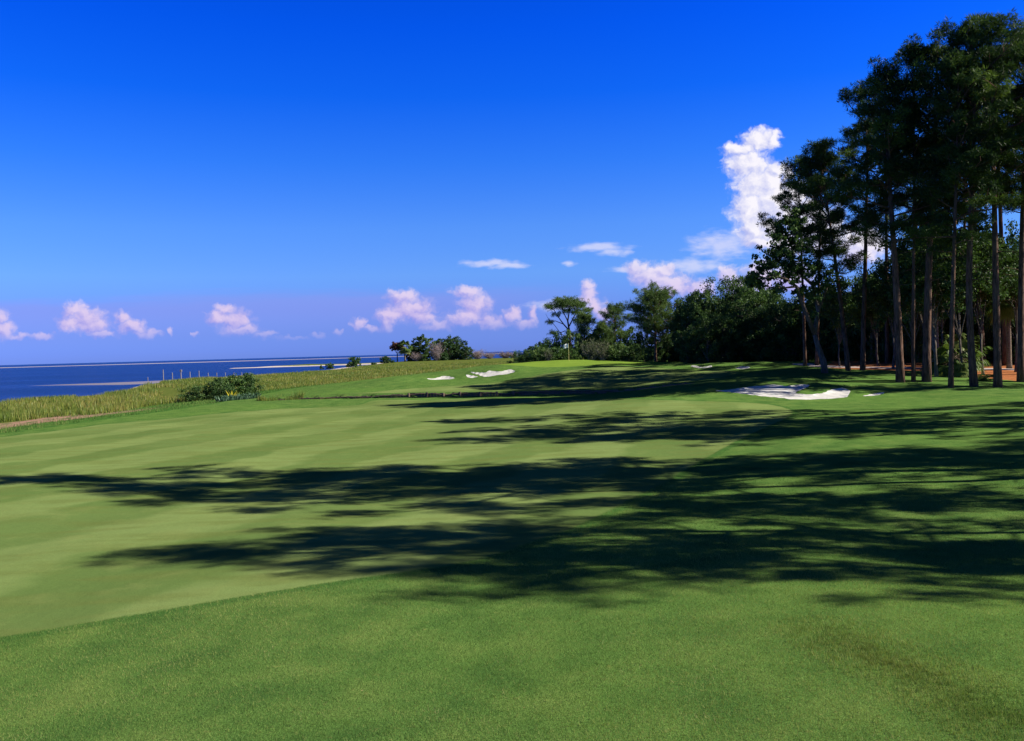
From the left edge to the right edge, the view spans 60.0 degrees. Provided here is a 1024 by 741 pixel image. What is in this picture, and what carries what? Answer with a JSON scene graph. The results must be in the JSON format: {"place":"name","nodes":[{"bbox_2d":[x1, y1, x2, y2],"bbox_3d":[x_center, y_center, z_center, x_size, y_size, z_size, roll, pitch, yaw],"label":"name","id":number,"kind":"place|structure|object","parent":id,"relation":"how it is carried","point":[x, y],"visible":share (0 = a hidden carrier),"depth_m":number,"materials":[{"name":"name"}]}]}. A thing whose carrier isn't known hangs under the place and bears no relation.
{"place":"outdoors","nodes":[
{"label":"outdoors","id":0,"kind":"place"},
{"bbox_2d":[0,358,514,433],"bbox_3d":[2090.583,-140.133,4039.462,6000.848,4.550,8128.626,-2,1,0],"label":"marsh ground","id":1,"kind":"structure","parent":0,"point":[169,391],"depth_m":88.30,"materials":[{"name":"green plant"}]},
{"bbox_2d":[0,380,358,432],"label":"bank grass","id":2,"kind":"structure","parent":1,"relation":"on","point":[101,416],"depth_m":72.34,"materials":[{"name":"green plant"}]},
{"bbox_2d":[177,384,210,400],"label":"shrub","id":3,"kind":"object","parent":1,"relation":"on","point":[195,394],"visible":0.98,"depth_m":95.31,"materials":[{"name":"green plant"}]},
{"bbox_2d":[202,378,232,398],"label":"shrub","id":4,"kind":"object","parent":1,"relation":"on","point":[214,383],"visible":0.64,"depth_m":95.89,"materials":[{"name":"green plant"}]},
{"bbox_2d":[210,385,237,398],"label":"shrub","id":5,"kind":"object","parent":1,"relation":"on","point":[226,388],"visible":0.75,"depth_m":93.99,"materials":[{"name":"green plant"}]},
{"bbox_2d":[210,377,246,395],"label":"shrub","id":6,"kind":"object","parent":1,"relation":"on","point":[242,386],"visible":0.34,"depth_m":97.51,"materials":[{"name":"green plant"}]},
{"bbox_2d":[225,373,255,394],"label":"shrub","id":7,"kind":"object","parent":1,"relation":"on","point":[236,382],"visible":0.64,"depth_m":98.73,"materials":[{"name":"green plant"}]},
{"bbox_2d":[238,371,264,393],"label":"shrub","id":8,"kind":"object","parent":1,"relation":"on","point":[251,386],"visible":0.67,"depth_m":99.87,"materials":[{"name":"green plant"}]},
{"bbox_2d":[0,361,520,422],"bbox_3d":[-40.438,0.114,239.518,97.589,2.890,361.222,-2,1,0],"label":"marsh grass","id":9,"kind":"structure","parent":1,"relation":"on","point":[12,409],"depth_m":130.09,"materials":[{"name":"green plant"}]},
{"bbox_2d":[347,356,360,366],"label":"dune shrub","id":10,"kind":"object","parent":1,"relation":"on","point":[356,362],"visible":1,"depth_m":397.72,"materials":[{"name":"green plant"}]},
{"bbox_2d":[389,341,403,361],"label":"cedar tree","id":11,"kind":"object","parent":1,"relation":"on","point":[394,346],"visible":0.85,"depth_m":450.16,"materials":[{"name":"plant"}]},
{"bbox_2d":[397,340,413,361],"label":"palm tree","id":12,"kind":"object","parent":1,"relation":"on","point":[404,350],"visible":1,"depth_m":448.22,"materials":[{"name":"green plant"}]},
{"bbox_2d":[410,334,436,360],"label":"oak tree","id":13,"kind":"object","parent":1,"relation":"on","point":[421,350],"visible":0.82,"depth_m":455.74,"materials":[{"name":"green plant"}]},
{"bbox_2d":[427,341,444,360],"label":"bare bush","id":14,"kind":"object","parent":1,"relation":"on","point":[435,352],"visible":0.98,"depth_m":446.27,"materials":[{"name":"grey plant"}]},
{"bbox_2d":[437,334,469,359],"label":"oak tree","id":15,"kind":"object","parent":1,"relation":"on","point":[451,345],"visible":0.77,"depth_m":458.57,"materials":[{"name":"green plant"}]},
{"bbox_2d":[454,346,474,359],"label":"oak tree","id":16,"kind":"object","parent":1,"relation":"on","point":[466,354],"visible":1,"depth_m":456.36,"materials":[{"name":"green plant"}]},
{"bbox_2d":[0,351,597,401],"bbox_3d":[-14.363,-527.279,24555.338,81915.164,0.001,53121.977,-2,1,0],"label":"sea","id":17,"kind":"structure","parent":0,"point":[22,381],"depth_m":458.45,"materials":[{"name":"liquid"}]},
{"bbox_2d":[37,380,170,385],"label":"sandbar","id":18,"kind":"structure","parent":17,"relation":"in","point":[130,383],"depth_m":226.81,"materials":[{"name":"beige sand"}]},
{"bbox_2d":[0,353,499,367],"bbox_3d":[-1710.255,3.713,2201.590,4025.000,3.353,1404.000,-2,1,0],"label":"sandbar","id":19,"kind":"structure","parent":17,"relation":"in","point":[195,362],"depth_m":1850.17,"materials":[{"name":"grey sand"}]},
{"bbox_2d":[0,360,1023,740],"bbox_3d":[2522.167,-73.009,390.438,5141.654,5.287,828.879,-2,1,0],"label":"ground","id":20,"kind":"structure","parent":0,"point":[938,424],"depth_m":11.64,"materials":[{"name":"green plant"}]},
{"bbox_2d":[267,390,305,400],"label":"ditch reeds","id":21,"kind":"object","parent":20,"relation":"on","point":[294,395],"visible":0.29,"depth_m":82.31,"materials":[{"name":"green plant"}]},
{"bbox_2d":[0,367,794,639],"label":"fairway","id":22,"kind":"structure","parent":20,"relation":"on","point":[104,522],"depth_m":26.81,"materials":[{"name":"green plant"}]},
{"bbox_2d":[281,383,692,399],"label":"retaining wall","id":23,"kind":"structure","parent":20,"relation":"on","point":[496,393],"depth_m":81.32,"materials":[{"name":"brown wood"}]},
{"bbox_2d":[471,369,514,376],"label":"sand bunker","id":24,"kind":"object","parent":20,"relation":"on","point":[491,373],"visible":1,"depth_m":103.56},
{"bbox_2d":[507,350,523,363],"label":"shrub","id":25,"kind":"object","parent":20,"relation":"on","point":[518,359],"visible":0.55,"depth_m":137.62,"materials":[{"name":"green plant"}]},
{"bbox_2d":[521,350,538,362],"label":"shrub","id":26,"kind":"object","parent":20,"relation":"on","point":[527,355],"visible":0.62,"depth_m":130.23,"materials":[{"name":"green plant"}]},
{"bbox_2d":[533,347,554,360],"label":"shrub","id":27,"kind":"object","parent":20,"relation":"on","point":[535,354],"visible":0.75,"depth_m":129.16,"materials":[{"name":"green plant"}]},
{"bbox_2d":[533,337,560,354],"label":"shrub","id":28,"kind":"object","parent":20,"relation":"on","point":[547,342],"visible":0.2,"depth_m":139.49,"materials":[{"name":"green plant"}]},
{"bbox_2d":[539,346,570,360],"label":"shrub","id":29,"kind":"object","parent":20,"relation":"on","point":[555,354],"visible":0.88,"depth_m":129.40,"materials":[{"name":"green plant"}]},
{"bbox_2d":[548,330,571,355],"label":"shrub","id":30,"kind":"object","parent":20,"relation":"on","point":[557,335],"visible":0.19,"depth_m":140.94,"materials":[{"name":"green plant"}]},
{"bbox_2d":[556,348,577,359],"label":"shrub","id":31,"kind":"object","parent":20,"relation":"on","point":[572,350],"visible":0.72,"depth_m":130.60,"materials":[{"name":"green plant"}]},
{"bbox_2d":[542,295,593,340],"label":"pine tree","id":32,"kind":"object","parent":20,"relation":"on","point":[572,303],"visible":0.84,"depth_m":145.07,"materials":[{"name":"green plant"}]},
{"bbox_2d":[555,329,589,359],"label":"shrub","id":33,"kind":"object","parent":20,"relation":"on","point":[576,344],"visible":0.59,"depth_m":137.88,"materials":[{"name":"green plant"}]},
{"bbox_2d":[570,311,597,349],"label":"pine tree","id":34,"kind":"object","parent":20,"relation":"on","point":[585,320],"visible":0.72,"depth_m":141.04,"materials":[{"name":"green plant"}]},
{"bbox_2d":[500,360,672,366],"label":"putting green","id":35,"kind":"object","parent":20,"relation":"on","point":[563,363],"visible":0.96,"depth_m":110.38,"materials":[{"name":"green plant"}]},
{"bbox_2d":[578,338,606,359],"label":"bare bush","id":36,"kind":"object","parent":20,"relation":"on","point":[590,355],"visible":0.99,"depth_m":128.66,"materials":[{"name":"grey plant"}]},
{"bbox_2d":[591,319,615,353],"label":"pine tree","id":37,"kind":"object","parent":20,"relation":"on","point":[602,327],"visible":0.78,"depth_m":137.43,"materials":[{"name":"green plant"}]},
{"bbox_2d":[594,339,614,359],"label":"bare bush","id":38,"kind":"object","parent":20,"relation":"on","point":[602,355],"visible":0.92,"depth_m":128.72,"materials":[{"name":"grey plant"}]},
{"bbox_2d":[597,300,632,342],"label":"pine tree","id":39,"kind":"object","parent":20,"relation":"on","point":[612,311],"visible":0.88,"depth_m":138.97,"materials":[{"name":"green plant"}]},
{"bbox_2d":[608,341,634,360],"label":"shrub","id":40,"kind":"object","parent":20,"relation":"on","point":[617,356],"visible":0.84,"depth_m":129.06,"materials":[{"name":"green plant"}]},
{"bbox_2d":[615,326,644,360],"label":"shrub","id":41,"kind":"object","parent":20,"relation":"on","point":[630,342],"visible":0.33,"depth_m":139.69,"materials":[{"name":"green plant"}]},
{"bbox_2d":[618,344,645,360],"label":"shrub","id":42,"kind":"object","parent":20,"relation":"on","point":[626,353],"visible":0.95,"depth_m":128.79,"materials":[{"name":"green plant"}]},
{"bbox_2d":[621,280,687,361],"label":"pine tree","id":43,"kind":"object","parent":20,"relation":"on","point":[658,300],"visible":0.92,"depth_m":121.57,"materials":[{"name":"green plant"}]},
{"bbox_2d":[640,329,677,361],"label":"thicket bush","id":44,"kind":"object","parent":20,"relation":"on","point":[665,339],"visible":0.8,"depth_m":124.12,"materials":[{"name":"green plant"}]},
{"bbox_2d":[669,291,714,346],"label":"oak tree","id":45,"kind":"object","parent":20,"relation":"on","point":[675,325],"visible":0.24,"depth_m":117.46,"materials":[{"name":"green plant"}]},
{"bbox_2d":[674,324,714,362],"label":"oak tree","id":46,"kind":"object","parent":20,"relation":"on","point":[692,358],"visible":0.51,"depth_m":107.02,"materials":[{"name":"green plant"}]},
{"bbox_2d":[680,289,726,348],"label":"oak tree","id":47,"kind":"object","parent":20,"relation":"on","point":[696,309],"visible":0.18,"depth_m":113.55,"materials":[{"name":"green plant"}]},
{"bbox_2d":[682,312,743,362],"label":"oak tree","id":48,"kind":"object","parent":20,"relation":"on","point":[715,352],"visible":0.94,"depth_m":104.64,"materials":[{"name":"green plant"}]},
{"bbox_2d":[678,275,765,361],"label":"oak tree","id":49,"kind":"object","parent":20,"relation":"on","point":[730,287],"visible":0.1,"depth_m":115.58,"materials":[{"name":"green plant"}]},
{"bbox_2d":[716,316,760,361],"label":"oak tree","id":50,"kind":"object","parent":20,"relation":"on","point":[740,353],"visible":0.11,"depth_m":107.26,"materials":[{"name":"green plant"}]},
{"bbox_2d":[715,275,779,306],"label":"oak tree","id":51,"kind":"object","parent":20,"relation":"on","point":[762,289],"visible":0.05,"depth_m":125.12,"materials":[{"name":"green plant"}]},
{"bbox_2d":[710,282,786,361],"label":"oak tree","id":52,"kind":"object","parent":20,"relation":"on","point":[744,290],"visible":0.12,"depth_m":111.61,"materials":[{"name":"green plant"}]},
{"bbox_2d":[725,294,794,361],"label":"oak tree","id":53,"kind":"object","parent":20,"relation":"on","point":[741,303],"visible":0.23,"depth_m":106.25,"materials":[{"name":"green plant"}]},
{"bbox_2d":[737,306,798,361],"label":"oak tree","id":54,"kind":"object","parent":20,"relation":"on","point":[770,334],"visible":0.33,"depth_m":103.88,"materials":[{"name":"green plant"}]},
{"bbox_2d":[738,300,825,361],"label":"oak tree","id":55,"kind":"object","parent":20,"relation":"on","point":[784,339],"visible":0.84,"depth_m":101.73,"materials":[{"name":"green plant"}]},
{"bbox_2d":[716,384,849,399],"bbox_3d":[19.433,1.509,61.674,5.764,0.881,8.685,1,3,64],"label":"sand bunker","id":56,"kind":"object","parent":20,"relation":"on","point":[780,391],"visible":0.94,"depth_m":61.98},
{"bbox_2d":[756,154,831,365],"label":"pine tree","id":57,"kind":"object","parent":20,"relation":"on","point":[792,166],"visible":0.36,"depth_m":87.11,"materials":[{"name":"green plant"}]},
{"bbox_2d":[744,203,844,372],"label":"oak tree","id":58,"kind":"object","parent":20,"relation":"on","point":[794,221],"visible":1,"depth_m":73.20,"materials":[{"name":"green plant"}]},
{"bbox_2d":[774,289,835,360],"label":"oak tree","id":59,"kind":"object","parent":20,"relation":"on","point":[793,299],"visible":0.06,"depth_m":104.47,"materials":[{"name":"green plant"}]},
{"bbox_2d":[787,140,857,364],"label":"pine tree","id":60,"kind":"object","parent":20,"relation":"on","point":[836,241],"visible":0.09,"depth_m":87.57,"materials":[{"name":"green plant"}]},
{"bbox_2d":[785,136,885,370],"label":"pine tree","id":61,"kind":"object","parent":20,"relation":"on","point":[813,185],"visible":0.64,"depth_m":75.21,"materials":[{"name":"green plant"}]},
{"bbox_2d":[807,76,922,370],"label":"pine tree","id":62,"kind":"object","parent":20,"relation":"on","point":[847,95],"visible":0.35,"depth_m":75.68,"materials":[{"name":"green plant"}]},
{"bbox_2d":[824,55,953,382],"bbox_3d":[27.817,-11.189,65.790,9.000,24.671,9.311,-1,1,17],"label":"pine tree","id":63,"kind":"object","parent":20,"relation":"on","point":[873,222],"visible":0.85,"depth_m":64.87,"materials":[{"name":"green plant"}]},
{"bbox_2d":[787,621,1023,737],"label":"rough tufts","id":64,"kind":"object","parent":20,"relation":"on","point":[899,662],"visible":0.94,"depth_m":8.70,"materials":[{"name":"green plant"}]},
{"bbox_2d":[863,256,949,363],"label":"broadleaf tree","id":65,"kind":"object","parent":20,"relation":"on","point":[886,290],"visible":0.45,"depth_m":72.88,"materials":[{"name":"green plant"}]},
{"bbox_2d":[865,33,970,381],"bbox_3d":[30.469,-11.745,65.673,7.722,25.634,7.614,-2,1,0],"label":"pine tree","id":66,"kind":"object","parent":20,"relation":"on","point":[910,51],"visible":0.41,"depth_m":64.64,"materials":[{"name":"green plant"}]},
{"bbox_2d":[867,27,989,381],"bbox_3d":[30.828,-12.012,65.418,9.524,26.213,8.394,-2,2,-35],"label":"pine tree","id":67,"kind":"object","parent":20,"relation":"on","point":[921,220],"visible":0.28,"depth_m":64.85,"materials":[{"name":"green plant"}]},
{"bbox_2d":[917,348,956,374],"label":"palmetto bush","id":68,"kind":"object","parent":20,"relation":"on","point":[939,366],"visible":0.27,"depth_m":71.45,"materials":[{"name":"green plant"}]},
{"bbox_2d":[898,238,979,376],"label":"broadleaf tree","id":69,"kind":"object","parent":20,"relation":"on","point":[921,275],"visible":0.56,"depth_m":69.25,"materials":[{"name":"green plant"}]},
{"bbox_2d":[931,339,986,377],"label":"palmetto bush","id":70,"kind":"object","parent":20,"relation":"on","point":[963,372],"visible":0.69,"depth_m":70.36,"materials":[{"name":"green plant"}]},
{"bbox_2d":[900,48,1019,387],"bbox_3d":[30.946,-10.515,61.585,8.058,23.943,7.638,-2,1,0],"label":"pine tree","id":71,"kind":"object","parent":20,"relation":"on","point":[959,133],"visible":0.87,"depth_m":60.85,"materials":[{"name":"green plant"}]},
{"bbox_2d":[915,227,1017,376],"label":"broadleaf tree","id":72,"kind":"object","parent":20,"relation":"on","point":[985,267],"visible":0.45,"depth_m":68.80,"materials":[{"name":"green plant"}]},
{"bbox_2d":[910,11,1023,386],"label":"pine tree","id":73,"kind":"object","parent":20,"relation":"on","point":[966,26],"visible":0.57,"depth_m":61.09,"materials":[{"name":"green plant"}]},
{"bbox_2d":[934,8,1023,387],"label":"pine tree","id":74,"kind":"object","parent":20,"relation":"on","point":[997,374],"visible":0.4,"depth_m":61.82,"materials":[{"name":"green plant"}]},
{"bbox_2d":[978,373,992,380],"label":"shrub","id":75,"kind":"object","parent":20,"relation":"on","point":[984,377],"visible":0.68,"depth_m":66.78,"materials":[{"name":"green plant"}]},
{"bbox_2d":[995,43,1023,194],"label":"pine tree","id":76,"kind":"object","parent":20,"relation":"on","point":[1022,148],"visible":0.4,"depth_m":62.43,"materials":[{"name":"green plant"}]},
{"bbox_2d":[0,0,1023,364],"label":"sky","id":77,"kind":"structure","parent":0,"point":[180,179],"materials":[{"name":"blue"}]},
{"bbox_2d":[794,363,1013,369],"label":"path","id":78,"kind":"structure","parent":0,"point":[814,365],"depth_m":81.02,"materials":[{"name":"grey concrete"}]},
{"bbox_2d":[827,357,1016,380],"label":"woodland ground","id":79,"kind":"structure","parent":0,"point":[1009,374],"depth_m":82.22,"materials":[{"name":"pine straw"},{"name":"bare soil"}]},
{"bbox_2d":[794,286,856,360],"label":"oak tree","id":80,"kind":"object","parent":79,"relation":"on","point":[822,325],"visible":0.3,"depth_m":100.29,"materials":[{"name":"green plant"}]},
{"bbox_2d":[799,282,866,366],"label":"broadleaf tree","id":81,"kind":"object","parent":79,"relation":"on","point":[849,308],"visible":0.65,"depth_m":83.03,"materials":[{"name":"green plant"}]},
{"bbox_2d":[825,274,880,360],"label":"oak tree","id":82,"kind":"object","parent":79,"relation":"on","point":[854,278],"visible":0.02,"depth_m":108.16,"materials":[{"name":"green plant"}]},
{"bbox_2d":[824,268,915,360],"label":"oak tree","id":83,"kind":"object","parent":79,"relation":"on","point":[852,337],"visible":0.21,"depth_m":97.16,"materials":[{"name":"green plant"}]},
{"bbox_2d":[857,252,899,359],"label":"oak tree","id":84,"kind":"object","parent":79,"relation":"on","point":[879,262],"visible":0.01,"depth_m":104.61,"materials":[{"name":"green plant"}]},
{"bbox_2d":[850,284,907,365],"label":"broadleaf tree","id":85,"kind":"object","parent":79,"relation":"on","point":[871,316],"visible":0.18,"depth_m":83.93,"materials":[{"name":"green plant"}]},
{"bbox_2d":[853,265,923,368],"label":"broadleaf tree","id":86,"kind":"object","parent":79,"relation":"on","point":[881,302],"visible":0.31,"depth_m":78.76,"materials":[{"name":"green plant"}]},
{"bbox_2d":[861,121,916,362],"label":"pine tree","id":87,"kind":"object","parent":79,"relation":"on","point":[887,339],"visible":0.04,"depth_m":89.78,"materials":[{"name":"green plant"}]},
{"bbox_2d":[873,212,945,331],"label":"broadleaf tree","id":88,"kind":"object","parent":79,"relation":"on","point":[901,247],"visible":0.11,"depth_m":80.15,"materials":[{"name":"green plant"}]},
{"bbox_2d":[880,295,958,362],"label":"oak tree","id":89,"kind":"object","parent":79,"relation":"on","point":[918,343],"visible":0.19,"depth_m":88.59,"materials":[{"name":"green plant"}]},
{"bbox_2d":[897,236,973,361],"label":"palm tree","id":90,"kind":"object","parent":79,"relation":"on","point":[932,333],"visible":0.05,"depth_m":73.71,"materials":[{"name":"green plant"}]},
{"bbox_2d":[917,335,967,365],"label":"palmetto bush","id":91,"kind":"object","parent":79,"relation":"on","point":[955,340],"visible":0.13,"depth_m":77.23,"materials":[{"name":"green plant"}]},
{"bbox_2d":[898,213,1009,345],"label":"broadleaf tree","id":92,"kind":"object","parent":79,"relation":"on","point":[941,323],"visible":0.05,"depth_m":77.52,"materials":[{"name":"green plant"}]},
{"bbox_2d":[915,298,1001,361],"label":"oak tree","id":93,"kind":"object","parent":79,"relation":"on","point":[961,314],"visible":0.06,"depth_m":89.28,"materials":[{"name":"green plant"}]},
{"bbox_2d":[944,333,992,367],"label":"palmetto bush","id":94,"kind":"object","parent":79,"relation":"on","point":[976,338],"visible":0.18,"depth_m":79.01,"materials":[{"name":"green plant"}]},
{"bbox_2d":[926,49,1014,364],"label":"pine tree","id":95,"kind":"object","parent":79,"relation":"on","point":[983,342],"visible":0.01,"depth_m":83.73,"materials":[{"name":"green plant"}]},
{"bbox_2d":[938,202,1015,305],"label":"broadleaf tree","id":96,"kind":"object","parent":79,"relation":"on","point":[985,228],"visible":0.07,"depth_m":74.75,"materials":[{"name":"green plant"}]},
{"bbox_2d":[955,241,1017,373],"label":"broadleaf tree","id":97,"kind":"object","parent":79,"relation":"on","point":[1004,282],"visible":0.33,"depth_m":71.59,"materials":[{"name":"green plant"}]},
{"bbox_2d":[966,43,1021,365],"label":"pine tree","id":98,"kind":"object","parent":79,"relation":"on","point":[1003,326],"visible":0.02,"depth_m":81.85,"materials":[{"name":"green plant"}]},
{"bbox_2d":[967,27,1023,381],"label":"pine tree","id":99,"kind":"object","parent":79,"relation":"on","point":[1020,352],"visible":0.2,"depth_m":65.75,"materials":[{"name":"green plant"}]},
{"bbox_2d":[974,236,1018,363],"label":"oak tree","id":100,"kind":"object","parent":79,"relation":"on","point":[988,327],"visible":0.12,"depth_m":86.19,"materials":[{"name":"green plant"}]},
{"bbox_2d":[978,289,1017,368],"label":"palm tree","id":101,"kind":"object","parent":79,"relation":"on","point":[1007,314],"visible":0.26,"depth_m":77.78,"materials":[{"name":"green plant"}]},
{"bbox_2d":[979,248,1018,371],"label":"broadleaf tree","id":102,"kind":"object","parent":79,"relation":"on","point":[1014,297],"visible":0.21,"depth_m":73.68,"materials":[{"name":"green plant"}]},
{"bbox_2d":[987,63,1023,215],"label":"pine tree","id":103,"kind":"object","parent":79,"relation":"on","point":[1020,146],"visible":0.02,"depth_m":77.57,"materials":[{"name":"green plant"}]},
{"bbox_2d":[1004,219,1018,248],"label":"oak tree","id":104,"kind":"object","parent":79,"relation":"on","point":[1010,236],"visible":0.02,"depth_m":111.56,"materials":[{"name":"green plant"}]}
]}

